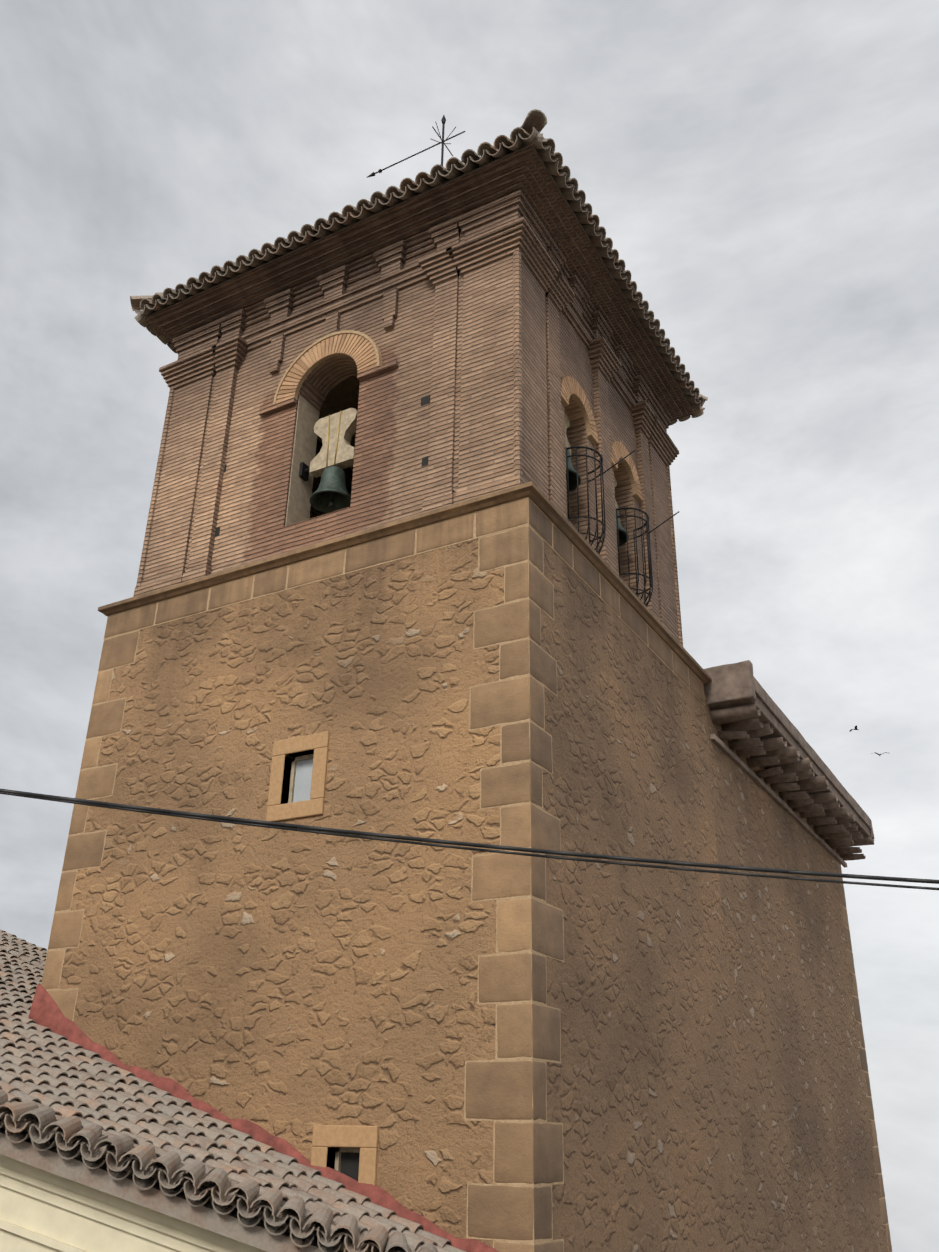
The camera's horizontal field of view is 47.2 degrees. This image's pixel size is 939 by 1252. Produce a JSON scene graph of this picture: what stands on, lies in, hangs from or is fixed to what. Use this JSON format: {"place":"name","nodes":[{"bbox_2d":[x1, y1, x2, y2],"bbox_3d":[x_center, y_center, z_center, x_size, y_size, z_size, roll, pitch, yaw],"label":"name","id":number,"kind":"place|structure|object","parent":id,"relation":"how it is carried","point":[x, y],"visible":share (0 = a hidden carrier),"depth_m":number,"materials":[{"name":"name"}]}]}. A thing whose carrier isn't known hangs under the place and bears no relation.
{"place":"outdoors","nodes":[
{"label":"outdoors","id":0,"kind":"place"},
{"bbox_2d":[317,376,359,470],"bbox_3d":[-0.592,-1.851,15.636,5.200,4.280,4.800,-13,-29,27],"label":"belfry interior","id":1,"kind":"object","parent":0,"point":[343,395],"depth_m":16.55,"materials":[{"name":"black"}]},
{"bbox_2d":[0,789,938,889],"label":"overhead cable","id":2,"kind":"object","parent":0,"point":[288,826],"visible":1,"depth_m":3.00,"materials":[{"name":"black rubber"}]},
{"bbox_2d":[0,0,938,1251],"label":"sky","id":3,"kind":"structure","parent":0,"point":[764,174],"materials":[{"name":"grey"}]},
{"bbox_3d":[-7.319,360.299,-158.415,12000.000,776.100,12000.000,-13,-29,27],"label":"ground","id":4,"kind":"structure","parent":0,"visible":0},
{"bbox_2d":[0,1154,266,1251],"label":"building wall","id":5,"kind":"structure","parent":4,"relation":"on","point":[41,1210],"depth_m":7.87,"materials":[{"name":"beige paint"}]},
{"bbox_2d":[0,1127,341,1251],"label":"cornice","id":6,"kind":"structure","parent":5,"relation":"on","point":[206,1216],"depth_m":7.75,"materials":[{"name":"paint"}]},
{"bbox_2d":[0,930,465,1251],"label":"roof tiles","id":7,"kind":"object","parent":6,"relation":"on","point":[67,1098],"visible":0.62,"depth_m":8.57,"materials":[{"name":"beige ceramic"}]},
{"bbox_2d":[28,983,498,1251],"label":"roof flashing","id":8,"kind":"object","parent":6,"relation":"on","point":[45,1010],"visible":0.46,"depth_m":9.80,"materials":[{"name":"red paint"}]},
{"bbox_2d":[59,538,750,1251],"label":"stone wall","id":9,"kind":"structure","parent":4,"relation":"on","point":[291,988],"depth_m":10.84,"materials":[{"name":"stone"}]},
{"bbox_2d":[266,731,329,821],"bbox_3d":[-1.736,1.589,11.158,0.720,0.880,0.190,-13,-29,27],"label":"window surround","id":10,"kind":"object","parent":9,"relation":"attached to","point":[318,745],"visible":0.77,"depth_m":11.09,"materials":[{"name":"beige stone"}]},
{"bbox_2d":[288,754,313,802],"bbox_3d":[-1.711,1.608,11.197,0.380,0.540,0.030,-13,-29,27],"label":"window frame","id":11,"kind":"object","parent":10,"relation":"in","point":[293,773],"visible":0.33,"depth_m":11.28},
{"bbox_2d":[293,759,312,801],"bbox_3d":[-1.696,1.620,11.221,0.380,0.540,0.030,-13,-29,27],"label":"upper window pane","id":12,"kind":"object","parent":11,"relation":"in","point":[303,779],"visible":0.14,"depth_m":11.23,"materials":[{"name":"grey glass"}]},
{"bbox_2d":[311,1125,378,1184],"bbox_3d":[-1.040,4.722,9.176,0.680,0.820,0.190,-13,-29,27],"label":"window surround","id":13,"kind":"object","parent":9,"relation":"attached to","point":[364,1139],"visible":0.42,"depth_m":9.21,"materials":[{"name":"beige stone"}]},
{"bbox_2d":[335,1147,359,1171],"bbox_3d":[-1.016,4.741,9.215,0.340,0.480,0.030,-13,-29,27],"label":"window frame","id":14,"kind":"object","parent":13,"relation":"in","point":[339,1150],"visible":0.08,"depth_m":9.32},
{"bbox_2d":[340,1152,359,1180],"bbox_3d":[-1.001,4.753,9.239,0.340,0.480,0.030,-13,-29,27],"label":"window pane","id":15,"kind":"object","parent":14,"relation":"in","point":[349,1166],"visible":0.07,"depth_m":9.29,"materials":[{"name":"grey glass"}]},
{"bbox_2d":[41,498,891,1251],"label":"corner quoins","id":16,"kind":"object","parent":4,"relation":"on","point":[523,1152],"visible":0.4,"depth_m":10.16,"materials":[{"name":"beige stone"}]},
{"bbox_2d":[43,497,891,1251],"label":"mortar joints","id":17,"kind":"object","parent":4,"relation":"on","point":[531,1059],"visible":0.08,"depth_m":10.38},
{"bbox_2d":[98,481,711,683],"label":"cornice","id":18,"kind":"structure","parent":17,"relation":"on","point":[532,491],"depth_m":12.28,"materials":[{"name":"brown stone"}]},
{"bbox_2d":[133,145,693,645],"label":"belfry wall","id":19,"kind":"structure","parent":17,"relation":"on","point":[487,307],"depth_m":13.83,"materials":[{"name":"brown brick"}]},
{"bbox_2d":[285,395,319,525],"bbox_3d":[-1.712,-2.156,13.604,1.002,2.070,0.430,-13,-29,27],"label":"window reveal","id":20,"kind":"object","parent":19,"relation":"attached to","point":[300,488],"visible":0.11,"depth_m":13.81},
{"bbox_2d":[215,395,429,536],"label":"putlog holes","id":21,"kind":"object","parent":19,"relation":"attached to","point":[425,400],"visible":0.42,"depth_m":12.80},
{"bbox_2d":[309,408,357,477],"bbox_3d":[-1.693,-2.347,13.680,0.680,0.800,0.140,-13,-29,27],"label":"bell yoke","id":22,"kind":"object","parent":19,"relation":"attached to","point":[345,448],"visible":0.83,"depth_m":13.61,"materials":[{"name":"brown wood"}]},
{"bbox_2d":[299,462,309,480],"bbox_3d":[-1.698,-2.076,13.550,1.120,0.200,0.140,-13,-29,27],"label":"bell bearing","id":23,"kind":"object","parent":22,"relation":"attached to","point":[304,468],"visible":0.31,"depth_m":13.73,"materials":[{"name":"black metal"}]},
{"bbox_2d":[310,466,350,512],"bbox_3d":[-1.704,-1.761,13.398,0.540,0.620,0.540,-13,-29,27],"label":"bell","id":24,"kind":"object","parent":22,"relation":"hanging from","point":[330,494],"visible":1,"depth_m":13.33,"materials":[{"name":"green metal"}]},
{"bbox_2d":[326,411,342,469],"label":"yoke straps","id":25,"kind":"object","parent":22,"relation":"attached to","point":[336,442],"visible":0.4,"depth_m":13.60,"materials":[{"name":"gold metal"}]},
{"bbox_2d":[130,109,707,425],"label":"tower roof tiles","id":26,"kind":"object","parent":19,"relation":"on","point":[527,132],"visible":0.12,"depth_m":14.32,"materials":[{"name":"brown ceramic"}]},
{"bbox_2d":[366,115,464,177],"bbox_3d":[-0.996,-7.296,18.575,2.070,3.760,0.700,-13,-29,27],"label":"weather vane","id":27,"kind":"object","parent":26,"relation":"on","point":[443,120],"visible":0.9,"depth_m":18.93,"materials":[{"name":"metal"}]},
{"bbox_2d":[145,144,693,411],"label":"tower roof","id":28,"kind":"structure","parent":19,"relation":"on","point":[425,192],"depth_m":14.33,"materials":[{"name":"tile"}]},
{"bbox_2d":[273,330,641,501],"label":"arch joints","id":29,"kind":"object","parent":19,"relation":"attached to","point":[380,363],"visible":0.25,"depth_m":14.08,"materials":[{"name":"beige brick"}]},
{"bbox_2d":[276,333,642,500],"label":"arch voussoirs","id":30,"kind":"object","parent":29,"relation":"on","point":[358,351],"visible":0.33,"depth_m":14.03,"materials":[{"name":"brick"}]},
{"bbox_2d":[565,411,570,454],"bbox_3d":[1.137,-2.575,13.880,0.120,0.620,0.560,-13,-29,27],"label":"bell yoke","id":31,"kind":"object","parent":19,"relation":"attached to","point":[567,425],"visible":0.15,"depth_m":13.98,"materials":[{"name":"brown wood"}]},
{"bbox_2d":[565,446,580,491],"bbox_3d":[1.128,-2.062,13.633,0.560,0.643,0.560,-13,-29,27],"label":"bell","id":32,"kind":"object","parent":19,"relation":"attached to","point":[572,478],"visible":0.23,"depth_m":13.60,"materials":[{"name":"brown metal"}]},
{"bbox_2d":[566,446,634,553],"bbox_3d":[1.666,-1.505,13.020,0.763,1.442,0.648,-13,-29,27],"label":"balcony railing","id":33,"kind":"object","parent":19,"relation":"attached to","point":[603,523],"visible":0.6,"depth_m":13.10,"materials":[{"name":"black metal"}]},
{"bbox_2d":[614,476,617,507],"bbox_3d":[1.924,-1.958,15.129,0.120,0.620,0.560,-13,-29,27],"label":"bell yoke","id":34,"kind":"object","parent":19,"relation":"attached to","point":[615,485],"visible":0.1,"depth_m":15.30,"materials":[{"name":"brown wood"}]},
{"bbox_2d":[615,507,628,546],"bbox_3d":[1.915,-1.446,14.883,0.560,0.643,0.560,-13,-29,27],"label":"bell","id":35,"kind":"object","parent":19,"relation":"attached to","point":[622,536],"visible":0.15,"depth_m":14.83,"materials":[{"name":"brown metal"}]},
{"bbox_2d":[616,507,678,606],"bbox_3d":[2.453,-0.889,14.269,0.763,1.442,0.648,-13,-29,27],"label":"balcony railing","id":36,"kind":"object","parent":19,"relation":"attached to","point":[650,577],"visible":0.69,"depth_m":14.40,"materials":[{"name":"black metal"}]},
{"bbox_2d":[705,695,888,1251],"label":"side wall","id":37,"kind":"structure","parent":4,"relation":"on","point":[811,1176],"depth_m":15.90,"materials":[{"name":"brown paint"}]},
{"bbox_2d":[704,660,873,867],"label":"eaves cornice","id":38,"kind":"structure","parent":37,"relation":"attached to","point":[733,685],"depth_m":16.22,"materials":[{"name":"brown stone"}]},
{"bbox_2d":[710,704,873,860],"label":"eaves brackets","id":39,"kind":"object","parent":38,"relation":"attached to","point":[788,772],"visible":0.81,"depth_m":17.52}
]}

